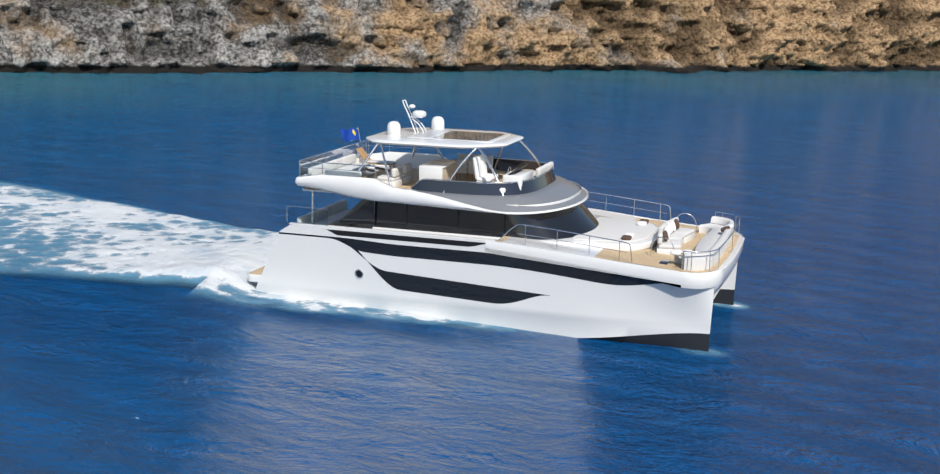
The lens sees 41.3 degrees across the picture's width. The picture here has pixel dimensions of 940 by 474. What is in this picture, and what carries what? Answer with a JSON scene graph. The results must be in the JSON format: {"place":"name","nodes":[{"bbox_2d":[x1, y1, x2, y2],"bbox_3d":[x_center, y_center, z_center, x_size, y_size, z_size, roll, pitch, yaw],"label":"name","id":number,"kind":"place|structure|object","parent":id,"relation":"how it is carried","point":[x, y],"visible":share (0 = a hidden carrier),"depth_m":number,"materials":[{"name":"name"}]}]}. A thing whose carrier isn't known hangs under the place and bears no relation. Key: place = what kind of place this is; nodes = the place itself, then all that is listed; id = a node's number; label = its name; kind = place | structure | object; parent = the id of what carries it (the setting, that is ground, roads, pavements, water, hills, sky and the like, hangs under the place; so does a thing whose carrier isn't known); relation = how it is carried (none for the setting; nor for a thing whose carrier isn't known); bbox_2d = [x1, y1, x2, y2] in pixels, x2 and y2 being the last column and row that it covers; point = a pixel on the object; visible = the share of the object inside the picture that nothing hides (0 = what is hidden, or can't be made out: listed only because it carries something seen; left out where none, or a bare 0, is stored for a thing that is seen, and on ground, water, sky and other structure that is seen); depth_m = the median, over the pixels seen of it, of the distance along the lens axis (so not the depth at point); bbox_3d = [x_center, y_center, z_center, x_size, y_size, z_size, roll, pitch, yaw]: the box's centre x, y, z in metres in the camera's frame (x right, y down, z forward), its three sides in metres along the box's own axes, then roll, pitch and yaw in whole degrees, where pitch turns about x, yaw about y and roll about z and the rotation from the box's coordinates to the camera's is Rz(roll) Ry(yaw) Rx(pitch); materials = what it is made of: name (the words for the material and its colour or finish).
{"place":"outdoors","nodes":[
{"label":"outdoors","id":0,"kind":"place"},
{"bbox_2d":[287,206,327,225],"bbox_3d":[-6.830,-0.885,52.358,1.900,0.700,0.015,5,13,19],"label":"glass railing","id":1,"kind":"object","parent":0,"point":[302,215],"visible":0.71,"depth_m":52.35,"materials":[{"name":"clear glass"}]},
{"bbox_2d":[328,215,343,224],"bbox_3d":[-6.353,-0.759,56.801,0.800,0.160,1.600,5,13,19],"label":"sofa","id":2,"kind":"object","parent":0,"point":[332,219],"visible":0.42,"depth_m":56.71,"materials":[{"name":"grey fabric"}]},
{"bbox_2d":[333,209,351,215],"bbox_3d":[-5.813,-1.080,58.327,0.800,0.160,1.600,5,13,19],"label":"aft sofa seat","id":3,"kind":"object","parent":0,"point":[344,212],"visible":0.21,"depth_m":58.01,"materials":[{"name":"grey fabric"}]},
{"bbox_2d":[362,143,378,164],"bbox_3d":[-4.361,-3.235,52.489,0.120,1.491,1.197,20,21,52],"label":"roof support post","id":4,"kind":"object","parent":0,"point":[370,153],"visible":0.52,"depth_m":52.50,"materials":[{"name":"silver metal"}]},
{"bbox_2d":[366,127,522,148],"bbox_3d":[-1.035,-4.331,54.167,6.350,0.220,5.288,5,13,19],"label":"hardtop","id":5,"kind":"object","parent":4,"relation":"on","point":[383,137],"visible":0.71,"depth_m":52.18,"materials":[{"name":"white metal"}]},
{"bbox_2d":[380,144,390,184],"bbox_3d":[-3.537,-3.000,52.188,0.107,1.744,1.455,-3,14,-25],"label":"roof support post","id":6,"kind":"object","parent":5,"relation":"attached to","point":[387,172],"visible":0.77,"depth_m":52.10,"materials":[{"name":"silver metal"}]},
{"bbox_2d":[387,121,400,134],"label":"satellite dome","id":7,"kind":"structure","parent":5,"relation":"on","point":[393,127],"depth_m":53.79,"materials":[{"name":"white plastic"}]},
{"bbox_2d":[402,101,415,132],"bbox_3d":[-2.670,-5.259,54.659,0.656,1.389,0.060,5,13,19],"label":"mast post","id":8,"kind":"object","parent":5,"relation":"on","point":[409,116],"visible":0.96,"depth_m":54.63,"materials":[{"name":"white metal"}]},
{"bbox_2d":[405,101,418,131],"bbox_3d":[-2.566,-5.321,54.955,0.656,1.389,0.060,5,13,19],"label":"mast post","id":9,"kind":"object","parent":5,"relation":"on","point":[411,115],"visible":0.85,"depth_m":54.92,"materials":[{"name":"white metal"}]},
{"bbox_2d":[412,110,426,116],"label":"radar dome","id":10,"kind":"structure","parent":9,"relation":"attached to","point":[418,113],"depth_m":54.41,"materials":[{"name":"white plastic"}]},
{"bbox_2d":[410,130,448,137],"bbox_3d":[-1.743,-4.496,54.383,0.950,0.055,2.500,5,13,19],"label":"sunroof cover","id":11,"kind":"object","parent":5,"relation":"on","point":[430,133],"visible":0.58,"depth_m":54.28,"materials":[{"name":"white plastic"}]},
{"bbox_2d":[431,116,444,129],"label":"satellite dome","id":12,"kind":"structure","parent":5,"relation":"on","point":[437,122],"depth_m":55.76,"materials":[{"name":"white plastic"}]},
{"bbox_2d":[389,128,491,140],"bbox_3d":[-1.046,-4.440,54.148,4.514,0.001,3.641,5,13,19],"label":"roof panel","id":13,"kind":"object","parent":5,"relation":"attached to","point":[405,133],"visible":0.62,"depth_m":54.42,"materials":[{"name":"white plastic"}]},
{"bbox_2d":[406,129,509,142],"bbox_3d":[-0.491,-4.372,53.966,3.900,0.058,3.000,5,13,19],"label":"sunroof frame","id":14,"kind":"object","parent":5,"relation":"on","point":[500,137],"visible":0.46,"depth_m":53.12,"materials":[{"name":"white plastic"}]},
{"bbox_2d":[433,131,504,140],"bbox_3d":[-0.018,-4.334,53.807,2.500,0.062,2.600,5,13,19],"label":"sunroof","id":15,"kind":"object","parent":14,"relation":"in","point":[474,136],"visible":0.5,"depth_m":53.70,"materials":[{"name":"brown glass"}]},
{"bbox_2d":[442,148,476,192],"bbox_3d":[-0.435,-2.719,51.182,1.510,1.870,0.095,-4,14,-27],"label":"roof support post","id":16,"kind":"object","parent":5,"relation":"attached to","point":[462,162],"visible":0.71,"depth_m":51.12,"materials":[{"name":"silver metal"}]},
{"bbox_2d":[478,148,503,195],"bbox_3d":[0.879,-2.641,50.896,0.112,1.806,1.634,-9,17,-41],"label":"support post","id":17,"kind":"object","parent":5,"relation":"attached to","point":[490,165],"visible":0.73,"depth_m":50.84,"materials":[{"name":"silver metal"}]},
{"bbox_2d":[494,147,503,169],"bbox_3d":[1.448,-3.838,56.504,0.095,1.870,1.510,-3,14,-24],"label":"roof support post","id":18,"kind":"object","parent":5,"relation":"attached to","point":[501,149],"visible":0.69,"depth_m":56.86,"materials":[{"name":"silver metal"}]},
{"bbox_2d":[519,141,541,166],"bbox_3d":[2.664,-3.703,55.941,1.634,1.806,0.112,0,13,-10],"label":"roof support post","id":19,"kind":"object","parent":5,"relation":"attached to","point":[530,151],"visible":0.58,"depth_m":55.90,"materials":[{"name":"silver metal"}]},
{"bbox_2d":[302,167,517,205],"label":"fly floor","id":20,"kind":"structure","parent":0,"point":[414,172],"depth_m":55.97,"materials":[{"name":"brown wood"}]},
{"bbox_2d":[310,154,370,175],"bbox_3d":[-5.720,-2.937,55.145,0.950,0.870,4.600,5,13,19],"label":"aft sofa","id":21,"kind":"object","parent":20,"relation":"on","point":[349,159],"visible":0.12,"depth_m":56.47,"materials":[{"name":"beige"}]},
{"bbox_2d":[356,147,395,170],"bbox_3d":[-4.384,-3.641,58.310,1.799,0.948,0.620,5,13,19],"label":"chaise longue","id":22,"kind":"object","parent":20,"relation":"on","point":[362,152],"visible":0.85,"depth_m":58.18,"materials":[{"name":"white wood"}]},
{"bbox_2d":[377,166,401,187],"bbox_3d":[-3.476,-2.593,53.721,0.900,0.850,0.850,5,13,19],"label":"chair","id":23,"kind":"object","parent":20,"relation":"on","point":[395,177],"visible":0.79,"depth_m":53.40,"materials":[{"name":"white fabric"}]},
{"bbox_2d":[389,163,412,183],"bbox_3d":[-3.083,-2.827,54.830,0.900,0.850,0.850,5,13,19],"label":"chair","id":24,"kind":"object","parent":20,"relation":"on","point":[406,176],"visible":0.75,"depth_m":54.49,"materials":[{"name":"white fabric"}]},
{"bbox_2d":[419,160,456,181],"bbox_3d":[-1.363,-2.568,53.084,1.080,1.120,1.785,5,13,19],"label":"wet bar","id":25,"kind":"object","parent":20,"relation":"on","point":[439,169],"visible":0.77,"depth_m":52.35,"materials":[{"name":"beige"}]},
{"bbox_2d":[456,160,468,180],"bbox_3d":[-0.329,-2.950,55.279,0.500,0.970,0.500,5,13,19],"label":"dining chair","id":26,"kind":"object","parent":20,"relation":"on","point":[462,169],"visible":0.69,"depth_m":55.02,"materials":[{"name":"white fabric"}]},
{"bbox_2d":[458,153,467,175],"bbox_3d":[-0.399,-3.294,56.875,0.500,0.970,0.500,5,13,19],"label":"dining chair","id":27,"kind":"object","parent":20,"relation":"on","point":[461,156],"visible":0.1,"depth_m":56.97,"materials":[{"name":"white fabric"}]},
{"bbox_2d":[468,161,473,180],"bbox_3d":[0.238,-2.902,55.088,0.500,0.970,0.500,5,13,19],"label":"dining chair","id":28,"kind":"object","parent":20,"relation":"on","point":[470,168],"visible":0.5,"depth_m":54.87,"materials":[{"name":"white fabric"}]},
{"bbox_2d":[451,159,491,178],"bbox_3d":[-0.081,-3.003,56.002,1.900,0.755,0.950,5,13,19],"label":"dining table","id":29,"kind":"object","parent":20,"relation":"on","point":[467,167],"visible":0.29,"depth_m":55.95,"materials":[{"name":"brown wood"}]},
{"bbox_2d":[470,154,478,159],"bbox_3d":[0.168,-3.246,56.684,0.500,0.970,0.500,5,13,19],"label":"dining chair","id":30,"kind":"object","parent":20,"relation":"on","point":[472,156],"visible":0.04,"depth_m":56.79,"materials":[{"name":"white fabric"}]},
{"bbox_2d":[473,154,497,183],"bbox_3d":[0.647,-2.607,52.259,0.783,1.592,1.250,5,13,19],"label":"helm seat","id":31,"kind":"object","parent":20,"relation":"on","point":[481,174],"visible":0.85,"depth_m":51.90,"materials":[{"name":"white leather"}]},
{"bbox_2d":[486,155,492,173],"bbox_3d":[0.735,-3.198,56.494,0.500,0.970,0.500,5,13,19],"label":"dining chair","id":32,"kind":"object","parent":20,"relation":"on","point":[490,158],"visible":0.4,"depth_m":56.54,"materials":[{"name":"white fabric"}]},
{"bbox_2d":[503,164,533,189],"bbox_3d":[1.951,-2.324,51.857,0.918,1.238,1.900,5,13,19],"label":"helm console","id":33,"kind":"object","parent":20,"relation":"on","point":[520,175],"visible":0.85,"depth_m":51.15,"materials":[{"name":"white plastic"}]},
{"bbox_2d":[533,162,553,176],"bbox_3d":[2.890,-2.722,54.523,1.000,0.920,2.300,5,13,19],"label":"flybridge sofa","id":34,"kind":"object","parent":20,"relation":"on","point":[544,168],"visible":0.25,"depth_m":54.07,"materials":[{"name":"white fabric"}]},
{"bbox_2d":[0,70,939,473],"bbox_3d":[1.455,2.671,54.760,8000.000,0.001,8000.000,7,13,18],"label":"sea","id":35,"kind":"structure","parent":0,"point":[824,186],"depth_m":51.60,"materials":[{"name":"liquid"}]},
{"bbox_2d":[0,182,754,357],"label":"wake foam","id":36,"kind":"object","parent":35,"relation":"on","point":[42,230],"visible":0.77,"depth_m":58.87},
{"bbox_2d":[256,224,713,351],"bbox_3d":[0.249,1.990,51.626,19.703,4.420,2.520,5,13,19],"label":"hull","id":37,"kind":"object","parent":35,"relation":"in","point":[325,269],"visible":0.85,"depth_m":50.17,"materials":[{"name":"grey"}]},
{"bbox_2d":[248,266,264,282],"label":"swim platform","id":38,"kind":"structure","parent":37,"relation":"attached to","point":[254,276],"depth_m":53.91,"materials":[{"name":"white wood"}]},
{"bbox_2d":[312,190,313,207],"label":"support post","id":39,"kind":"object","parent":37,"relation":"on","point":[312,198],"visible":0.6,"depth_m":52.45,"materials":[{"name":"silver metal"}]},
{"bbox_2d":[356,270,361,276],"bbox_3d":[-4.624,1.537,51.975,0.300,0.300,0.010,5,13,19],"label":"porthole","id":40,"kind":"object","parent":37,"relation":"in","point":[358,273],"visible":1,"depth_m":51.98,"materials":[{"name":"black glass"}]},
{"bbox_2d":[289,223,496,240],"bbox_3d":[-3.131,0.176,51.743,9.150,1.035,1.210,5,13,19],"label":"bulwark","id":41,"kind":"object","parent":37,"relation":"on","point":[462,237],"visible":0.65,"depth_m":51.00,"materials":[{"name":"white plastic"}]},
{"bbox_2d":[327,229,484,246],"bbox_3d":[-2.547,0.074,50.856,7.300,0.220,0.012,5,13,19],"label":"hull stripe","id":42,"kind":"object","parent":37,"relation":"attached to","point":[404,238],"visible":1,"depth_m":50.88,"materials":[{"name":"black glass"}]},
{"bbox_2d":[333,237,549,303],"bbox_3d":[-1.275,1.474,50.778,9.451,1.914,0.056,7,13,18],"label":"hull window","id":43,"kind":"structure","parent":37,"relation":"attached to","point":[438,287],"depth_m":50.75,"materials":[{"name":"black glass"}]},
{"bbox_2d":[279,232,658,284],"bbox_3d":[-0.004,0.867,50.163,17.139,0.684,0.125,7,13,17],"label":"hull stripe","id":44,"kind":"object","parent":37,"relation":"attached to","point":[484,258],"depth_m":49.94,"materials":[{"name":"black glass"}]},
{"bbox_2d":[496,209,744,272],"bbox_3d":[6.699,0.011,52.344,9.035,0.314,8.780,7,13,18],"label":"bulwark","id":45,"kind":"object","parent":37,"relation":"on","point":[584,250],"depth_m":49.87,"materials":[{"name":"white plastic"}]},
{"bbox_2d":[374,201,598,239],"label":"cabin windows","id":46,"kind":"structure","parent":45,"relation":"on","point":[580,218],"depth_m":51.39,"materials":[{"name":"black glass"}]},
{"bbox_2d":[295,152,588,214],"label":"flybridge deck","id":47,"kind":"structure","parent":46,"relation":"on","point":[373,189],"depth_m":51.73,"materials":[{"name":"white plastic"}]},
{"bbox_2d":[340,128,360,141],"bbox_3d":[-5.601,-4.504,58.989,1.250,1.448,0.119,8,14,22],"label":"flag","id":48,"kind":"object","parent":47,"relation":"attached to","point":[351,134],"visible":0.85,"depth_m":58.91,"materials":[{"name":"blue fabric"}]},
{"bbox_2d":[338,199,373,224],"bbox_3d":[-4.781,-1.136,52.507,1.612,1.215,0.035,5,13,11],"label":"side window","id":49,"kind":"structure","parent":47,"relation":"attached to","point":[361,211],"depth_m":52.48,"materials":[{"name":"black glass"}]},
{"bbox_2d":[299,141,437,177],"bbox_3d":[-4.398,-3.437,55.546,3.560,0.649,7.397,5,13,19],"label":"flybridge glass","id":50,"kind":"object","parent":47,"relation":"on","point":[327,170],"visible":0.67,"depth_m":53.88,"materials":[{"name":"clear glass"}]},
{"bbox_2d":[299,140,374,166],"bbox_3d":[-4.404,-3.775,55.477,3.582,0.047,7.441,5,13,19],"label":"railing","id":51,"kind":"object","parent":50,"relation":"on","point":[335,163],"visible":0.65,"depth_m":52.57,"materials":[{"name":"silver metal"}]},
{"bbox_2d":[304,145,427,172],"bbox_3d":[-4.403,-3.530,55.528,3.572,0.027,7.421,5,13,19],"label":"railing","id":52,"kind":"object","parent":50,"relation":"attached to","point":[357,148],"visible":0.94,"depth_m":55.74,"materials":[{"name":"silver metal"}]},
{"bbox_2d":[411,158,555,195],"bbox_3d":[0.870,-2.694,53.838,4.858,0.460,6.714,5,13,19],"label":"flybridge windscreen","id":53,"kind":"object","parent":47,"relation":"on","point":[489,182],"visible":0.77,"depth_m":51.21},
{"bbox_2d":[405,170,586,211],"bbox_3d":[1.585,-2.141,53.701,6.712,0.654,7.826,5,13,19],"label":"flybridge overhang","id":54,"kind":"object","parent":47,"relation":"on","point":[559,188],"visible":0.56,"depth_m":50.62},
{"bbox_2d":[504,214,505,233],"bbox_3d":[1.417,-0.449,50.710,0.060,1.300,0.040,5,13,19],"label":"window mullion","id":55,"kind":"object","parent":46,"relation":"attached to","point":[504,222],"visible":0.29,"depth_m":50.66},
{"bbox_2d":[372,214,611,244],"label":"deck","id":56,"kind":"structure","parent":45,"relation":"on","point":[570,240],"depth_m":51.15,"materials":[{"name":"white plastic"}]},
{"bbox_2d":[485,215,743,288],"bbox_3d":[6.489,0.259,52.471,9.380,1.262,8.960,5,13,19],"label":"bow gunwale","id":57,"kind":"object","parent":45,"relation":"on","point":[687,280],"visible":0.69,"depth_m":48.31,"materials":[{"name":"white plastic"}]},
{"bbox_2d":[497,218,738,272],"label":"foredeck floor","id":58,"kind":"structure","parent":45,"relation":"on","point":[645,258],"depth_m":49.52,"materials":[{"name":"beige wood"}]},
{"bbox_2d":[498,224,631,262],"bbox_3d":[3.712,0.199,48.834,5.451,1.044,0.044,7,13,18],"label":"rail","id":59,"kind":"object","parent":58,"relation":"on","point":[568,232],"visible":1,"depth_m":48.69,"materials":[{"name":"silver metal"}]},
{"bbox_2d":[588,191,670,218],"bbox_3d":[6.500,-1.459,56.712,5.451,1.044,0.044,7,13,18],"label":"rail","id":60,"kind":"object","parent":58,"relation":"on","point":[634,199],"visible":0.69,"depth_m":56.30,"materials":[{"name":"silver metal"}]},
{"bbox_2d":[650,237,673,255],"bbox_3d":[7.626,0.433,49.210,1.053,0.884,0.044,9,14,26],"label":"grab rail","id":61,"kind":"object","parent":58,"relation":"on","point":[657,238],"visible":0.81,"depth_m":49.19,"materials":[{"name":"silver metal"}]},
{"bbox_2d":[659,259,670,264],"bbox_3d":[7.342,0.955,48.855,0.900,0.031,0.800,5,13,19],"label":"anchor hatch","id":62,"kind":"object","parent":58,"relation":"on","point":[664,261],"visible":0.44,"depth_m":48.77,"materials":[{"name":"grey glass"}]},
{"bbox_2d":[677,213,696,233],"bbox_3d":[9.378,-0.608,54.161,1.053,0.884,0.044,5,13,10],"label":"grab rail","id":63,"kind":"object","parent":58,"relation":"on","point":[693,217],"visible":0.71,"depth_m":54.07,"materials":[{"name":"silver metal"}]},
{"bbox_2d":[674,223,723,268],"bbox_3d":[9.595,0.326,51.386,1.290,0.422,7.515,5,13,19],"label":"bench seat cushion","id":64,"kind":"object","parent":58,"relation":"on","point":[710,238],"visible":0.46,"depth_m":51.81,"materials":[{"name":"white fabric"}]},
{"bbox_2d":[681,216,733,270],"bbox_3d":[9.932,0.217,51.244,1.220,0.702,8.069,5,13,19],"label":"bow bench","id":65,"kind":"object","parent":58,"relation":"on","point":[700,261],"visible":0.77,"depth_m":48.45,"materials":[{"name":"white fabric"}]},
{"bbox_2d":[721,226,729,231],"bbox_3d":[10.761,-0.341,52.563,0.420,0.160,0.420,-22,7,13],"label":"throw pillow","id":66,"kind":"object","parent":65,"relation":"on","point":[724,228],"visible":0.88,"depth_m":52.41,"materials":[{"name":"brown fabric"}]},
{"bbox_2d":[681,211,739,268],"bbox_3d":[10.085,0.087,51.162,1.383,0.710,8.564,5,13,19],"label":"bow rail","id":67,"kind":"object","parent":58,"relation":"on","point":[720,246],"visible":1,"depth_m":48.37,"materials":[{"name":"silver metal"}]},
{"bbox_2d":[584,224,658,250],"bbox_3d":[5.723,-0.119,52.663,4.550,0.300,6.437,5,13,19],"label":"trunk cabin","id":68,"kind":"object","parent":45,"relation":"on","point":[642,245],"visible":0.23,"depth_m":50.20,"materials":[{"name":"white plastic"}]},
{"bbox_2d":[572,217,656,242],"bbox_3d":[6.268,-0.261,52.440,2.900,0.095,4.927,5,13,19],"label":"sunpad","id":69,"kind":"object","parent":68,"relation":"on","point":[612,228],"visible":0.71,"depth_m":52.12,"materials":[{"name":"white fabric"}]},
{"bbox_2d":[621,235,631,239],"bbox_3d":[6.342,0.030,50.528,0.420,0.160,0.420,5,21,19],"label":"throw pillow","id":70,"kind":"object","parent":69,"relation":"on","point":[626,237],"visible":0.94,"depth_m":50.40,"materials":[{"name":"brown fabric"}]},
{"bbox_2d":[637,221,646,225],"bbox_3d":[7.356,-0.573,53.395,0.420,0.160,0.420,5,21,19],"label":"cushion","id":71,"kind":"object","parent":69,"relation":"on","point":[641,223],"visible":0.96,"depth_m":53.26,"materials":[{"name":"white fabric"}]},
{"bbox_2d":[657,217,694,254],"bbox_3d":[8.463,-0.014,51.715,1.205,0.902,3.935,7,13,18],"label":"bow sofa","id":72,"kind":"object","parent":45,"relation":"on","point":[679,237],"visible":0.6,"depth_m":51.20,"materials":[{"name":"white fabric"}]},
{"bbox_2d":[663,230,668,240],"bbox_3d":[7.924,-0.054,50.491,0.160,0.440,0.440,-14,6,22],"label":"throw pillow","id":73,"kind":"object","parent":72,"relation":"on","point":[665,234],"visible":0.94,"depth_m":50.33,"materials":[{"name":"brown fabric"}]},
{"bbox_2d":[668,223,672,232],"bbox_3d":[8.353,-0.373,52.002,0.160,0.440,0.440,-14,6,22],"label":"cushion","id":74,"kind":"object","parent":72,"relation":"on","point":[670,227],"visible":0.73,"depth_m":51.85,"materials":[{"name":"white fabric"}]},
{"bbox_2d":[671,221,675,230],"bbox_3d":[8.543,-0.457,52.404,0.160,0.440,0.440,-14,6,22],"label":"cushion","id":75,"kind":"object","parent":72,"relation":"on","point":[673,225],"visible":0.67,"depth_m":52.25,"materials":[{"name":"white fabric"}]},
{"bbox_2d":[670,249,681,255],"bbox_3d":[7.975,0.595,48.285,0.420,0.160,0.420,7,24,28],"label":"table","id":76,"kind":"object","parent":72,"relation":"on","point":[677,252],"visible":0.98,"depth_m":48.17,"materials":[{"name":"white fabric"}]},
{"bbox_2d":[674,219,679,228],"bbox_3d":[8.775,-0.559,52.895,0.160,0.440,0.440,-14,6,22],"label":"throw pillow","id":77,"kind":"object","parent":72,"relation":"on","point":[676,221],"visible":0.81,"depth_m":52.74,"materials":[{"name":"brown fabric"}]},
{"bbox_3d":[6.202,-1.548,56.799,0.032,0.780,0.032,5,13,19],"label":"stanchion","id":78,"kind":"object","parent":45,"relation":"on","visible":0},
{"bbox_2d":[588,200,666,213],"bbox_3d":[6.768,-1.425,56.625,4.412,0.258,0.024,7,13,18],"label":"rail","id":79,"kind":"object","parent":78,"relation":"attached to","point":[625,206],"visible":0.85,"depth_m":56.57,"materials":[{"name":"silver metal"}]},
{"bbox_3d":[3.414,0.110,48.921,0.032,0.780,0.032,5,13,19],"label":"stanchion","id":80,"kind":"object","parent":45,"relation":"on","visible":0},
{"bbox_2d":[518,233,626,252],"bbox_3d":[3.980,0.233,48.746,4.412,0.258,0.024,7,13,18],"label":"rail","id":81,"kind":"object","parent":80,"relation":"attached to","point":[573,242],"visible":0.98,"depth_m":48.72,"materials":[{"name":"silver metal"}]},
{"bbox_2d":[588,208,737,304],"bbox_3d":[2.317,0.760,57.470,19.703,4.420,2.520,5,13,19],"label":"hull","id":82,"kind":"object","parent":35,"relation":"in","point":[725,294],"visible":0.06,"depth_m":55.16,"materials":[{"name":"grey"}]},
{"bbox_2d":[0,0,939,73],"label":"rocky cliff","id":83,"kind":"structure","parent":0,"point":[238,36],"depth_m":160.61,"materials":[{"name":"brown stone"}]},
{"bbox_2d":[714,270,732,291],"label":"bow fascia","id":84,"kind":"structure","parent":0,"point":[716,288],"depth_m":48.19,"materials":[{"name":"white plastic"}]},
{"bbox_3d":[1.524,1.209,54.428,19.099,0.500,7.320,5,13,19],"label":"tunnel roof","id":85,"kind":"object","parent":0,"visible":0},
{"bbox_2d":[348,216,374,228],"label":"cockpit floor","id":86,"kind":"structure","parent":85,"relation":"on","point":[369,226],"depth_m":58.10,"materials":[{"name":"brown wood"}]},
{"bbox_2d":[333,223,354,226],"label":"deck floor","id":87,"kind":"structure","parent":86,"relation":"on","point":[343,224],"depth_m":57.28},
{"bbox_2d":[323,205,331,216],"bbox_3d":[-6.708,-1.083,56.858,0.200,0.500,1.600,5,13,19],"label":"sofa","id":88,"kind":"object","parent":87,"relation":"on","point":[329,207],"visible":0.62,"depth_m":57.28,"materials":[{"name":"white fabric"}]},
{"bbox_2d":[330,199,346,214],"bbox_3d":[-6.168,-1.404,58.384,0.200,0.500,1.600,5,13,19],"label":"sofa back","id":89,"kind":"object","parent":87,"relation":"on","point":[339,206],"visible":0.73,"depth_m":58.27,"materials":[{"name":"white fabric"}]}
]}

